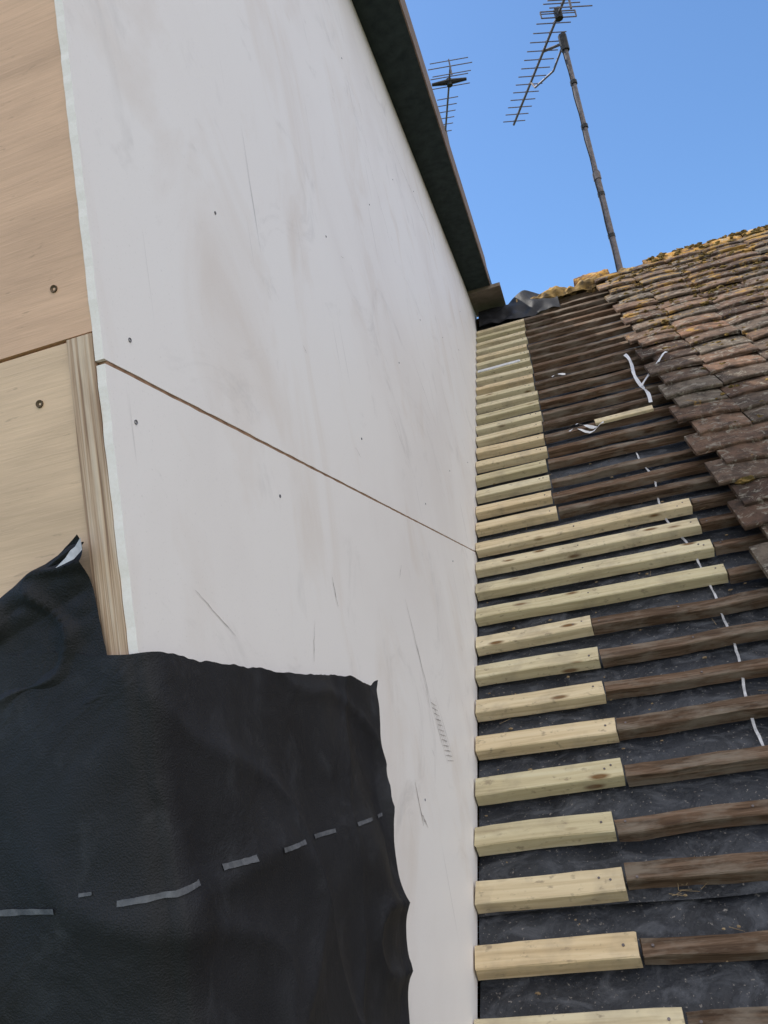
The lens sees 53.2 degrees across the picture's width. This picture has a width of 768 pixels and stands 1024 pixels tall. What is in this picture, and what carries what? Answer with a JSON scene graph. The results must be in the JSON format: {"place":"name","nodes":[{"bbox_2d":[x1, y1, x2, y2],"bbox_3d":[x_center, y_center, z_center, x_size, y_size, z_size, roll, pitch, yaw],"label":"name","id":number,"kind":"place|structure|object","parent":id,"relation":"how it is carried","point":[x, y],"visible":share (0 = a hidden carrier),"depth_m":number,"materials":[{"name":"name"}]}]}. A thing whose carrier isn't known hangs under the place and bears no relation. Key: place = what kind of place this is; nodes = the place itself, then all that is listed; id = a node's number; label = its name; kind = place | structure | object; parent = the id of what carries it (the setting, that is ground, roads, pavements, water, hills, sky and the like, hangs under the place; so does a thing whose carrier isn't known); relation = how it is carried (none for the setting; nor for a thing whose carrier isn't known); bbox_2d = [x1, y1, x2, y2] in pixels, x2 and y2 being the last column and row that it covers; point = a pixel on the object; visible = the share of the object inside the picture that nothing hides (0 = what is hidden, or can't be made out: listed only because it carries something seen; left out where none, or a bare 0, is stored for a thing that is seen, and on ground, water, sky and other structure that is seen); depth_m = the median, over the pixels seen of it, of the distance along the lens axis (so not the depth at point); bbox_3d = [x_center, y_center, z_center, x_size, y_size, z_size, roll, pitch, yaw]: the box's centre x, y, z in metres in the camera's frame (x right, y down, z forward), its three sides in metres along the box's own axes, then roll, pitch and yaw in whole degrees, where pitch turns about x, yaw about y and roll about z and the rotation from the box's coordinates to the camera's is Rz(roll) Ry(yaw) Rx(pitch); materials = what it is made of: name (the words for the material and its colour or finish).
{"place":"outdoors","nodes":[
{"label":"outdoors","id":0,"kind":"place"},
{"bbox_2d":[477,852,479,1018],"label":"walls","id":1,"kind":"structure","parent":0,"point":[478,982],"depth_m":7.65,"materials":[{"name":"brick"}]},
{"bbox_2d":[476,288,593,826],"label":"roof slope","id":2,"kind":"structure","parent":0,"point":[478,658],"depth_m":6.44,"materials":[{"name":"tile"}]},
{"bbox_2d":[428,57,471,143],"bbox_3d":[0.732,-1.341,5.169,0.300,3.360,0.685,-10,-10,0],"label":"tv antenna","id":3,"kind":"object","parent":2,"relation":"on","point":[449,82],"visible":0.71,"depth_m":5.24,"materials":[{"name":"metal"}]},
{"bbox_2d":[503,0,622,271],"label":"tv antenna","id":4,"kind":"object","parent":2,"relation":"on","point":[558,13],"visible":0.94,"depth_m":4.25,"materials":[{"name":"metal"}]},
{"bbox_2d":[478,315,767,1023],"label":"roof underlay felt","id":5,"kind":"object","parent":2,"relation":"on","point":[664,913],"visible":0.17,"depth_m":1.28,"materials":[{"name":"black fabric"}]},
{"bbox_2d":[0,0,505,1023],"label":"dormer extension","id":6,"kind":"object","parent":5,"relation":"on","point":[248,290],"visible":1,"depth_m":0.79,"materials":[{"name":"white wood"}]},
{"bbox_2d":[0,535,412,1023],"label":"black roofing membrane","id":7,"kind":"object","parent":6,"relation":"attached to","point":[184,840],"visible":1,"depth_m":0.47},
{"bbox_2d":[56,538,81,567],"bbox_3d":[-0.192,0.025,0.466,0.018,0.016,0.004,-13,-10,13],"label":"torn plastic scrap","id":8,"kind":"object","parent":7,"relation":"on","point":[74,552],"visible":1,"depth_m":0.47,"materials":[{"name":"white plastic"}]},
{"bbox_2d":[474,319,728,1023],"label":"new timber battens","id":9,"kind":"object","parent":5,"relation":"on","point":[504,373],"visible":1,"depth_m":1.62,"materials":[{"name":"wood"}]},
{"bbox_2d":[516,256,687,301],"bbox_3d":[2.914,-1.536,3.414,4.678,0.128,0.251,-13,-10,13],"label":"ridge mortar","id":10,"kind":"object","parent":5,"relation":"on","point":[587,284],"visible":0.2,"depth_m":3.81,"materials":[{"name":"beige concrete"}]},
{"bbox_2d":[478,290,559,326],"bbox_3d":[0.711,-1.015,4.005,0.400,0.208,0.502,-13,-10,13],"label":"ridge felt flap","id":11,"kind":"object","parent":10,"relation":"attached to","point":[525,305],"visible":0.46,"depth_m":3.83,"materials":[{"name":"grey fabric"}]},
{"bbox_2d":[485,367,760,994],"bbox_3d":[0.536,0.068,1.931,0.603,1.572,2.071,-13,-10,13],"label":"straw debris","id":12,"kind":"object","parent":5,"relation":"on","point":[685,895],"visible":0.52,"depth_m":1.45,"materials":[{"name":"beige plant"}]},
{"bbox_2d":[524,260,767,1023],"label":"old timber battens","id":13,"kind":"object","parent":5,"relation":"on","point":[587,312],"visible":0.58,"depth_m":1.55,"materials":[{"name":"brown wood"}]},
{"bbox_2d":[552,351,763,745],"bbox_3d":[0.729,-0.082,2.053,0.394,1.230,1.573,-13,-10,13],"label":"white plastic strapping","id":14,"kind":"object","parent":5,"relation":"on","point":[639,383],"visible":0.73,"depth_m":2.07,"materials":[{"name":"white plastic"}]},
{"bbox_2d":[594,230,767,577],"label":"roof tiles","id":15,"kind":"object","parent":5,"relation":"on","point":[691,389],"visible":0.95,"depth_m":2.58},
{"bbox_2d":[608,225,767,483],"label":"moss","id":16,"kind":"object","parent":15,"relation":"on","point":[742,480],"visible":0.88,"depth_m":3.30,"materials":[{"name":"plant"}]},
{"bbox_2d":[573,227,766,286],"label":"ridge tiles","id":17,"kind":"object","parent":2,"relation":"on","point":[603,272],"visible":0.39,"depth_m":3.72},
{"bbox_2d":[405,0,767,318],"label":"sky","id":18,"kind":"structure","parent":0,"point":[673,94],"materials":[{"name":"blue"}]}
]}

